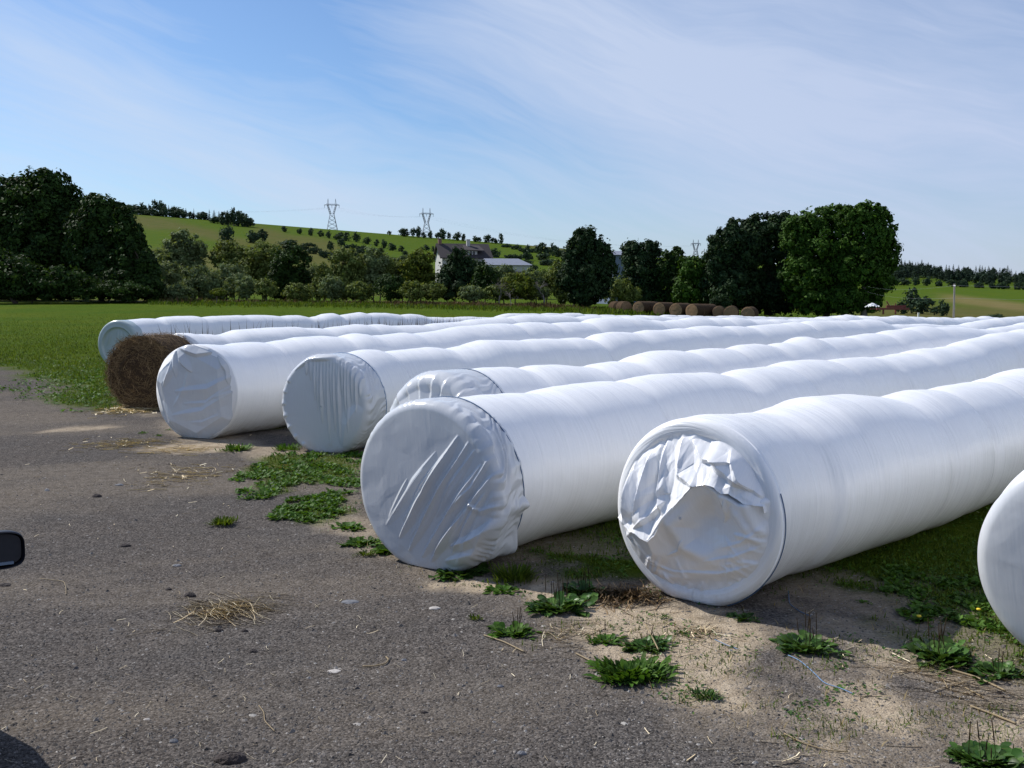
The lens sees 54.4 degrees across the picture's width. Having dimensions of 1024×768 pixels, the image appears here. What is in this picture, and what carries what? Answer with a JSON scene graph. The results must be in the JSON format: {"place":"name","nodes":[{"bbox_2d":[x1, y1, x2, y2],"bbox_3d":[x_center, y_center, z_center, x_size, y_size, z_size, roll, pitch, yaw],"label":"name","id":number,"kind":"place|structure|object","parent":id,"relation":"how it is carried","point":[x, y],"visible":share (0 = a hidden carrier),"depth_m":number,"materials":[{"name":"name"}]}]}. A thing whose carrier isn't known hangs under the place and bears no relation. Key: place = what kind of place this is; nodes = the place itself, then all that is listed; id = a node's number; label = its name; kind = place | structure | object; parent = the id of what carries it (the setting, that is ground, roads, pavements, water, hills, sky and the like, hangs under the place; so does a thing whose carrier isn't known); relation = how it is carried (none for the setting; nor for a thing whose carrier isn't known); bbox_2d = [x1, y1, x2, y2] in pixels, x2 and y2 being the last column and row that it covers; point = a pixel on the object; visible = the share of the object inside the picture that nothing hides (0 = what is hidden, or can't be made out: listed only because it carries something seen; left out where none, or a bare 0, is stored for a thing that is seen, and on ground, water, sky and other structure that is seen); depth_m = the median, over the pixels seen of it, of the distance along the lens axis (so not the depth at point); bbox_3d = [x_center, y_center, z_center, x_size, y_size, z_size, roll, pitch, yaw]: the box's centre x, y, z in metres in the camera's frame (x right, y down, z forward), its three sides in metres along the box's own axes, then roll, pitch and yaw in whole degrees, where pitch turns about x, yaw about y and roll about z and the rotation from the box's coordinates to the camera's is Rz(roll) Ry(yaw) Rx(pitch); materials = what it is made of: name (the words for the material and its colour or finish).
{"place":"outdoors","nodes":[
{"label":"outdoors","id":0,"kind":"place"},
{"bbox_2d":[158,315,460,334],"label":"seed head grass","id":1,"kind":"structure","parent":0,"point":[416,323],"depth_m":29.89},
{"bbox_2d":[147,298,613,314],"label":"rough grass","id":2,"kind":"structure","parent":0,"point":[382,305],"depth_m":95.53,"materials":[{"name":"plant"}]},
{"bbox_2d":[0,214,1023,767],"bbox_3d":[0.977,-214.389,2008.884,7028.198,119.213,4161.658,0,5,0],"label":"ground","id":3,"kind":"structure","parent":0,"point":[34,416],"depth_m":5.83,"materials":[{"name":"soil"}]},
{"bbox_2d":[0,530,24,569],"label":"mirror","id":4,"kind":"object","parent":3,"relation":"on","point":[12,549],"visible":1,"depth_m":3.35,"materials":[{"name":"black paint"}]},
{"bbox_2d":[0,165,86,300],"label":"broadleaf tree","id":5,"kind":"object","parent":3,"relation":"on","point":[40,204],"visible":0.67,"depth_m":108.51,"materials":[{"name":"green plant"}]},
{"bbox_2d":[0,240,97,303],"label":"shrub","id":6,"kind":"object","parent":3,"relation":"on","point":[12,272],"visible":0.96,"depth_m":98.25,"materials":[{"name":"green plant"}]},
{"bbox_2d":[0,367,110,411],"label":"weed patch","id":7,"kind":"object","parent":3,"relation":"on","point":[55,393],"visible":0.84,"depth_m":20.46,"materials":[{"name":"green plant"}]},
{"bbox_2d":[0,279,153,302],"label":"shrub","id":8,"kind":"object","parent":3,"relation":"on","point":[118,293],"visible":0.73,"depth_m":99.48,"materials":[{"name":"green plant"}]},
{"bbox_2d":[59,192,141,300],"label":"broadleaf tree","id":9,"kind":"object","parent":3,"relation":"on","point":[89,243],"visible":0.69,"depth_m":105.25,"materials":[{"name":"green plant"}]},
{"bbox_2d":[65,405,159,416],"bbox_3d":[-6.368,0.397,16.965,2.153,0.042,2.146,-3,6,-33],"label":"straw heap","id":10,"kind":"object","parent":3,"relation":"on","point":[124,409],"visible":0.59,"depth_m":16.58,"materials":[{"name":"plant"}]},
{"bbox_2d":[89,205,167,301],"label":"broadleaf tree","id":11,"kind":"object","parent":3,"relation":"on","point":[130,263],"visible":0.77,"depth_m":103.32,"materials":[{"name":"green plant"}]},
{"bbox_2d":[102,332,190,407],"bbox_3d":[-6.198,-0.289,17.315,1.474,1.333,1.206,1,5,12],"label":"hay bale","id":12,"kind":"object","parent":3,"relation":"on","point":[134,363],"visible":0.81,"depth_m":16.87},
{"bbox_2d":[158,260,186,299],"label":"shrub","id":13,"kind":"object","parent":3,"relation":"on","point":[172,277],"visible":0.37,"depth_m":110.66,"materials":[{"name":"green plant"}]},
{"bbox_2d":[62,437,293,491],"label":"straw litter","id":14,"kind":"object","parent":3,"relation":"on","point":[149,443],"visible":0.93,"depth_m":12.32,"materials":[{"name":"plant"}]},
{"bbox_2d":[162,283,196,300],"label":"shrub","id":15,"kind":"object","parent":3,"relation":"on","point":[180,291],"visible":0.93,"depth_m":105.09,"materials":[{"name":"green plant"}]},
{"bbox_2d":[154,227,209,278],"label":"shrub","id":16,"kind":"object","parent":3,"relation":"on","point":[180,247],"visible":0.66,"depth_m":120.14,"materials":[{"name":"green plant"}]},
{"bbox_2d":[179,263,226,300],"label":"shrub","id":17,"kind":"object","parent":3,"relation":"on","point":[203,283],"visible":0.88,"depth_m":106.66,"materials":[{"name":"green plant"}]},
{"bbox_2d":[206,515,237,525],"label":"grass tuft","id":18,"kind":"object","parent":3,"relation":"on","point":[226,521],"visible":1,"depth_m":8.41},
{"bbox_2d":[217,224,234,241],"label":"hill tree","id":19,"kind":"object","parent":3,"relation":"on","point":[225,233],"visible":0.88,"depth_m":605.40,"materials":[{"name":"green plant"}]},
{"bbox_2d":[153,592,302,635],"bbox_3d":[-1.744,1.387,6.124,0.935,0.030,0.900,0,5,0],"label":"straw heap","id":20,"kind":"object","parent":3,"relation":"on","point":[224,608],"visible":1,"depth_m":6.13,"materials":[{"name":"plant"}]},
{"bbox_2d":[208,260,249,299],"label":"shrub","id":21,"kind":"object","parent":3,"relation":"on","point":[231,272],"visible":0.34,"depth_m":108.75,"materials":[{"name":"green plant"}]},
{"bbox_2d":[213,751,246,764],"bbox_3d":[-1.186,1.562,4.182,0.138,0.038,0.094,0,5,0],"label":"clod","id":22,"kind":"object","parent":3,"relation":"on","point":[230,758],"visible":1,"depth_m":4.16,"materials":[{"name":"soil"}]},
{"bbox_2d":[209,239,251,298],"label":"shrub","id":23,"kind":"object","parent":3,"relation":"on","point":[228,252],"visible":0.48,"depth_m":120.12,"materials":[{"name":"green plant"}]},
{"bbox_2d":[215,443,256,451],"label":"weed clump","id":24,"kind":"object","parent":3,"relation":"on","point":[231,447],"visible":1,"depth_m":12.39,"materials":[{"name":"green plant"}]},
{"bbox_2d":[222,272,252,298],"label":"shrub","id":25,"kind":"object","parent":3,"relation":"on","point":[229,285],"visible":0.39,"depth_m":104.96,"materials":[{"name":"green plant"}]},
{"bbox_2d":[234,276,257,299],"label":"shrub","id":26,"kind":"object","parent":3,"relation":"on","point":[245,287],"visible":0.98,"depth_m":103.07,"materials":[{"name":"green plant"}]},
{"bbox_2d":[235,241,282,297],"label":"shrub","id":27,"kind":"object","parent":3,"relation":"on","point":[259,261],"visible":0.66,"depth_m":118.08,"materials":[{"name":"green plant"}]},
{"bbox_2d":[253,276,278,300],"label":"shrub","id":28,"kind":"object","parent":3,"relation":"on","point":[263,287],"visible":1,"depth_m":101.99,"materials":[{"name":"green plant"}]},
{"bbox_2d":[264,242,314,299],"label":"shrub","id":29,"kind":"object","parent":3,"relation":"on","point":[284,272],"visible":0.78,"depth_m":114.31,"materials":[{"name":"green plant"}]},
{"bbox_2d":[228,450,363,499],"bbox_3d":[-2.244,0.942,10.848,1.508,0.069,2.987,0,5,0],"label":"weed patch","id":30,"kind":"object","parent":3,"relation":"on","point":[269,491],"visible":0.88,"depth_m":10.63,"materials":[{"name":"green plant"}]},
{"bbox_2d":[280,282,315,301],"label":"shrub","id":31,"kind":"object","parent":3,"relation":"on","point":[293,292],"visible":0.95,"depth_m":103.79,"materials":[{"name":"green plant"}]},
{"bbox_2d":[264,487,358,521],"bbox_3d":[-1.790,1.100,9.098,0.751,0.066,1.335,0,5,0],"label":"weed patch","id":32,"kind":"object","parent":3,"relation":"on","point":[283,509],"visible":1,"depth_m":8.99,"materials":[{"name":"green plant"}]},
{"bbox_2d":[308,261,336,300],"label":"shrub","id":33,"kind":"object","parent":3,"relation":"on","point":[326,270],"visible":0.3,"depth_m":110.95,"materials":[{"name":"green plant"}]},
{"bbox_2d":[316,273,346,301],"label":"shrub","id":34,"kind":"object","parent":3,"relation":"on","point":[331,286],"visible":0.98,"depth_m":104.79,"materials":[{"name":"green plant"}]},
{"bbox_2d":[323,247,367,300],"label":"shrub","id":35,"kind":"object","parent":3,"relation":"on","point":[347,272],"visible":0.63,"depth_m":112.50,"materials":[{"name":"green plant"}]},
{"bbox_2d":[330,521,365,531],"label":"weed clump","id":36,"kind":"object","parent":3,"relation":"on","point":[349,525],"visible":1,"depth_m":8.30,"materials":[{"name":"green plant"}]},
{"bbox_2d":[337,536,380,546],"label":"weed clump","id":37,"kind":"object","parent":3,"relation":"on","point":[361,541],"visible":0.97,"depth_m":7.78,"materials":[{"name":"green plant"}]},
{"bbox_2d":[344,280,374,301],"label":"shrub","id":38,"kind":"object","parent":3,"relation":"on","point":[361,290],"visible":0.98,"depth_m":103.94,"materials":[{"name":"green plant"}]},
{"bbox_2d":[358,245,389,301],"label":"shrub","id":39,"kind":"object","parent":3,"relation":"on","point":[374,267],"visible":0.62,"depth_m":114.22,"materials":[{"name":"green plant"}]},
{"bbox_2d":[159,296,599,309],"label":"dry weeds","id":40,"kind":"object","parent":3,"relation":"on","point":[520,304],"visible":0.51,"depth_m":100.74,"materials":[{"name":"plant"}]},
{"bbox_2d":[372,273,405,301],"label":"shrub","id":41,"kind":"object","parent":3,"relation":"on","point":[391,284],"visible":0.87,"depth_m":102.77,"materials":[{"name":"green plant"}]},
{"bbox_2d":[399,280,424,301],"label":"shrub","id":42,"kind":"object","parent":3,"relation":"on","point":[411,291],"visible":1,"depth_m":101.30,"materials":[{"name":"green plant"}]},
{"bbox_2d":[397,248,436,298],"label":"shrub","id":43,"kind":"object","parent":3,"relation":"on","point":[418,265],"visible":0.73,"depth_m":116.42,"materials":[{"name":"green plant"}]},
{"bbox_2d":[421,281,446,300],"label":"shrub","id":44,"kind":"object","parent":3,"relation":"on","point":[435,292],"visible":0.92,"depth_m":104.26,"materials":[{"name":"green plant"}]},
{"bbox_2d":[98,312,806,361],"bbox_3d":[4.207,-2.238,42.676,1.617,2.056,44.455,5,7,42],"label":"silage bale row","id":45,"kind":"object","parent":3,"relation":"on","point":[111,333],"visible":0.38,"depth_m":29.08,"materials":[{"name":"plastic"}]},
{"bbox_2d":[430,244,481,301],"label":"shrub","id":46,"kind":"object","parent":3,"relation":"on","point":[455,273],"visible":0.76,"depth_m":110.44,"materials":[{"name":"green plant"}]},
{"bbox_2d":[428,562,491,581],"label":"weed clump","id":47,"kind":"object","parent":3,"relation":"on","point":[480,569],"visible":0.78,"depth_m":6.90,"materials":[{"name":"green plant"}]},
{"bbox_2d":[432,238,492,279],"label":"farmhouse","id":48,"kind":"object","parent":3,"relation":"on","point":[480,252],"visible":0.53,"depth_m":186.17,"materials":[{"name":"grey"}]},
{"bbox_2d":[457,284,486,301],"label":"shrub","id":49,"kind":"object","parent":3,"relation":"on","point":[474,292],"visible":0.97,"depth_m":102.91,"materials":[{"name":"green plant"}]},
{"bbox_2d":[470,263,505,301],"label":"shrub","id":50,"kind":"object","parent":3,"relation":"on","point":[488,276],"visible":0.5,"depth_m":107.01,"materials":[{"name":"green plant"}]},
{"bbox_2d":[481,284,506,301],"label":"shrub","id":51,"kind":"object","parent":3,"relation":"on","point":[492,293],"visible":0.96,"depth_m":102.97,"materials":[{"name":"green plant"}]},
{"bbox_2d":[482,583,524,595],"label":"weed clump","id":52,"kind":"object","parent":3,"relation":"on","point":[501,588],"visible":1,"depth_m":6.53,"materials":[{"name":"green plant"}]},
{"bbox_2d":[483,258,530,298],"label":"barn","id":53,"kind":"structure","parent":3,"relation":"on","point":[518,264],"depth_m":178.36,"materials":[{"name":"metal"}]},
{"bbox_2d":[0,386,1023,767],"bbox_3d":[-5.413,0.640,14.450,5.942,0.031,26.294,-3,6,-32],"label":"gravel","id":54,"kind":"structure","parent":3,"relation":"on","point":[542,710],"depth_m":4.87,"materials":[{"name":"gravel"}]},
{"bbox_2d":[0,433,1023,767],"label":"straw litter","id":55,"kind":"object","parent":3,"relation":"on","point":[434,675],"visible":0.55,"depth_m":5.22,"materials":[{"name":"plant"}]},
{"bbox_2d":[486,607,541,639],"bbox_3d":[0.011,1.357,5.704,0.328,0.159,0.251,0,5,0],"label":"weed clump","id":56,"kind":"object","parent":3,"relation":"on","point":[521,630],"visible":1,"depth_m":5.72,"materials":[{"name":"green plant"}]},
{"bbox_2d":[487,560,541,584],"bbox_3d":[0.025,1.281,6.795,0.397,0.106,0.463,0,5,0],"label":"grass tuft","id":57,"kind":"object","parent":3,"relation":"on","point":[520,574],"visible":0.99,"depth_m":6.77,"materials":[{"name":"plant"}]},
{"bbox_2d":[491,263,545,303],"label":"shrub","id":58,"kind":"object","parent":3,"relation":"on","point":[504,269],"visible":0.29,"depth_m":111.69,"materials":[{"name":"plant"}]},
{"bbox_2d":[500,272,537,303],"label":"shrub","id":59,"kind":"object","parent":3,"relation":"on","point":[522,287],"visible":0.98,"depth_m":102.91,"materials":[{"name":"green plant"}]},
{"bbox_2d":[526,284,550,304],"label":"shrub","id":60,"kind":"object","parent":3,"relation":"on","point":[544,291],"visible":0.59,"depth_m":104.08,"materials":[{"name":"plant"}]},
{"bbox_2d":[173,315,924,344],"bbox_3d":[16.428,-2.232,43.903,1.598,2.445,69.338,4,7,40],"label":"silage bale row","id":61,"kind":"object","parent":3,"relation":"on","point":[268,334],"visible":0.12,"depth_m":20.24,"materials":[{"name":"plastic"}]},
{"bbox_2d":[545,255,568,303],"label":"shrub","id":62,"kind":"object","parent":3,"relation":"on","point":[557,293],"visible":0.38,"depth_m":111.04,"materials":[{"name":"green plant"}]},
{"bbox_2d":[523,572,597,617],"bbox_3d":[0.309,1.278,6.196,0.482,0.226,0.433,0,5,0],"label":"weed clump","id":63,"kind":"object","parent":3,"relation":"on","point":[560,602],"visible":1,"depth_m":6.18,"materials":[{"name":"green plant"}]},
{"bbox_2d":[156,315,996,438],"bbox_3d":[19.488,-2.044,41.590,1.581,2.484,74.311,4,7,40],"label":"silage bale row","id":64,"kind":"object","parent":3,"relation":"on","point":[208,391],"visible":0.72,"depth_m":13.91,"materials":[{"name":"plastic"}]},
{"bbox_2d":[562,568,609,597],"bbox_3d":[0.475,1.273,6.522,0.286,0.175,0.390,-1,5,-12],"label":"weed clump","id":65,"kind":"object","parent":3,"relation":"on","point":[585,585],"visible":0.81,"depth_m":6.53,"materials":[{"name":"green plant"}]},
{"bbox_2d":[555,225,619,306],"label":"broadleaf tree","id":66,"kind":"object","parent":3,"relation":"on","point":[588,269],"visible":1,"depth_m":102.30,"materials":[{"name":"green plant"}]},
{"bbox_2d":[586,627,628,645],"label":"weed clump","id":67,"kind":"object","parent":3,"relation":"on","point":[601,637],"visible":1,"depth_m":5.59,"materials":[{"name":"green plant"}]},
{"bbox_2d":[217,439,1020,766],"bbox_3d":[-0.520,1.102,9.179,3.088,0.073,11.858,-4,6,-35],"label":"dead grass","id":68,"kind":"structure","parent":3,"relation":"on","point":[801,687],"depth_m":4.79,"materials":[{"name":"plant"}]},
{"bbox_2d":[221,447,1023,753],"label":"thin grass","id":69,"kind":"structure","parent":3,"relation":"on","point":[832,732],"depth_m":4.95,"materials":[{"name":"plant"}]},
{"bbox_2d":[564,578,682,613],"bbox_3d":[0.697,1.340,6.405,0.865,0.061,0.806,0,5,0],"label":"straw heap","id":70,"kind":"object","parent":3,"relation":"on","point":[619,590],"visible":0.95,"depth_m":6.38,"materials":[{"name":"plant"}]},
{"bbox_2d":[604,275,642,304],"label":"shrub","id":71,"kind":"object","parent":3,"relation":"on","point":[619,291],"visible":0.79,"depth_m":110.86,"materials":[{"name":"green plant"}]},
{"bbox_2d":[583,652,683,687],"bbox_3d":[0.625,1.457,5.093,0.540,0.066,0.391,0,5,0],"label":"weed clump","id":72,"kind":"object","parent":3,"relation":"on","point":[638,671],"visible":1,"depth_m":5.08,"materials":[{"name":"green plant"}]},
{"bbox_2d":[616,238,667,306],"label":"broadleaf tree","id":73,"kind":"object","parent":3,"relation":"on","point":[639,265],"visible":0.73,"depth_m":121.96,"materials":[{"name":"green plant"}]},
{"bbox_2d":[618,624,676,652],"bbox_3d":[0.753,1.389,5.504,0.337,0.122,0.258,0,5,0],"label":"weed clump","id":74,"kind":"object","parent":3,"relation":"on","point":[640,644],"visible":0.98,"depth_m":5.50,"materials":[{"name":"green plant"}]},
{"bbox_2d":[282,316,1023,452],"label":"silage bale row","id":75,"kind":"object","parent":3,"relation":"on","point":[340,402],"visible":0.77,"depth_m":13.35,"materials":[{"name":"white"}]},
{"bbox_2d":[653,302,669,315],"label":"hay bale","id":76,"kind":"object","parent":3,"relation":"on","point":[660,307],"visible":0.82,"depth_m":95.23},
{"bbox_2d":[651,246,685,302],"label":"broadleaf tree","id":77,"kind":"object","parent":3,"relation":"on","point":[667,270],"visible":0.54,"depth_m":120.51,"materials":[{"name":"green plant"}]},
{"bbox_2d":[323,456,1019,747],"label":"tiny weeds","id":78,"kind":"object","parent":3,"relation":"on","point":[800,702],"visible":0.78,"depth_m":5.36,"materials":[{"name":"green plant"}]},
{"bbox_2d":[669,303,686,315],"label":"hay bale","id":79,"kind":"object","parent":3,"relation":"on","point":[676,309],"visible":0.76,"depth_m":94.23},
{"bbox_2d":[360,329,1023,571],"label":"silage bale row","id":80,"kind":"object","parent":3,"relation":"on","point":[458,483],"visible":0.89,"depth_m":7.44,"materials":[{"name":"white"}]},
{"bbox_2d":[670,254,715,303],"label":"broadleaf tree","id":81,"kind":"object","parent":3,"relation":"on","point":[687,289],"visible":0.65,"depth_m":116.35,"materials":[{"name":"green plant"}]},
{"bbox_2d":[686,304,704,315],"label":"hay bale","id":82,"kind":"object","parent":3,"relation":"on","point":[695,309],"visible":0.8,"depth_m":93.23},
{"bbox_2d":[390,322,1023,410],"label":"silage bale row","id":83,"kind":"object","parent":3,"relation":"on","point":[463,382],"visible":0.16,"depth_m":11.80,"materials":[{"name":"white"}]},
{"bbox_2d":[689,687,725,701],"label":"weed clump","id":84,"kind":"object","parent":3,"relation":"on","point":[710,692],"visible":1,"depth_m":4.83,"materials":[{"name":"green plant"}]},
{"bbox_2d":[709,293,732,307],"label":"shrub","id":85,"kind":"object","parent":3,"relation":"on","point":[722,300],"visible":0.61,"depth_m":106.28,"materials":[{"name":"green plant"}]},
{"bbox_2d":[696,217,765,313],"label":"broadleaf tree","id":86,"kind":"object","parent":3,"relation":"on","point":[727,272],"visible":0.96,"depth_m":113.87,"materials":[{"name":"green plant"}]},
{"bbox_2d":[726,606,762,622],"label":"weed clump","id":87,"kind":"object","parent":3,"relation":"on","point":[747,616],"visible":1,"depth_m":5.99,"materials":[{"name":"green plant"}]},
{"bbox_2d":[489,610,1022,767],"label":"straw litter","id":88,"kind":"object","parent":3,"relation":"on","point":[706,631],"visible":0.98,"depth_m":5.39,"materials":[{"name":"plant"}]},
{"bbox_2d":[735,210,798,315],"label":"broadleaf tree","id":89,"kind":"object","parent":3,"relation":"on","point":[774,299],"visible":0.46,"depth_m":115.42,"materials":[{"name":"green plant"}]},
{"bbox_2d":[769,610,851,656],"bbox_3d":[1.628,1.350,5.491,0.412,0.209,0.387,0,5,0],"label":"weed clump","id":90,"kind":"object","parent":3,"relation":"on","point":[805,639],"visible":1,"depth_m":5.50,"materials":[{"name":"green plant"}]},
{"bbox_2d":[774,202,853,316],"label":"maple tree","id":91,"kind":"object","parent":3,"relation":"on","point":[808,239],"visible":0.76,"depth_m":109.69,"materials":[{"name":"green plant"}]},
{"bbox_2d":[618,368,1023,605],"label":"silage bale row","id":92,"kind":"object","parent":3,"relation":"on","point":[721,509],"visible":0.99,"depth_m":6.55,"materials":[{"name":"white"}]},
{"bbox_2d":[827,199,903,315],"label":"maple tree","id":93,"kind":"object","parent":3,"relation":"on","point":[870,267],"visible":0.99,"depth_m":107.21,"materials":[{"name":"green plant"}]},
{"bbox_2d":[909,296,935,313],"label":"hill tree","id":94,"kind":"object","parent":3,"relation":"on","point":[922,303],"visible":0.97,"depth_m":177.00,"materials":[{"name":"green plant"}]},
{"bbox_2d":[879,563,1003,634],"bbox_3d":[2.892,1.356,6.412,1.015,0.070,1.682,1,5,12],"label":"weed patch","id":95,"kind":"object","parent":3,"relation":"on","point":[925,610],"visible":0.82,"depth_m":6.36,"materials":[{"name":"green plant"}]},
{"bbox_2d":[900,617,982,671],"bbox_3d":[2.328,1.363,5.347,0.387,0.223,0.442,0,5,0],"label":"weed clump","id":96,"kind":"object","parent":3,"relation":"on","point":[957,654],"visible":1,"depth_m":5.37,"materials":[{"name":"green plant"}]},
{"bbox_2d":[891,259,1023,284],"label":"wood","id":97,"kind":"object","parent":3,"relation":"on","point":[909,269],"visible":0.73,"depth_m":713.95,"materials":[{"name":"plant"}]},
{"bbox_2d":[943,719,1023,767],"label":"weed clump","id":98,"kind":"object","parent":3,"relation":"on","point":[969,752],"visible":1,"depth_m":4.19,"materials":[{"name":"green plant"}]},
{"bbox_2d":[964,648,1023,684],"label":"weed clump","id":99,"kind":"object","parent":3,"relation":"on","point":[1003,669],"visible":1,"depth_m":5.13,"materials":[{"name":"green plant"}]},
{"bbox_2d":[977,470,1023,645],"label":"silage bale row","id":100,"kind":"object","parent":3,"relation":"on","point":[1000,554],"visible":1,"depth_m":5.29,"materials":[{"name":"plastic"}]},
{"bbox_2d":[0,310,1023,680],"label":"field grass","id":101,"kind":"structure","parent":0,"point":[62,350],"depth_m":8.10,"materials":[{"name":"plant"}]},
{"bbox_2d":[0,0,1023,275],"label":"sky","id":102,"kind":"structure","parent":0,"point":[667,122],"materials":[{"name":"blue"}]},
{"bbox_2d":[602,306,814,317],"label":"rough grass","id":103,"kind":"structure","parent":0,"point":[621,311],"depth_m":95.67,"materials":[{"name":"plant"}]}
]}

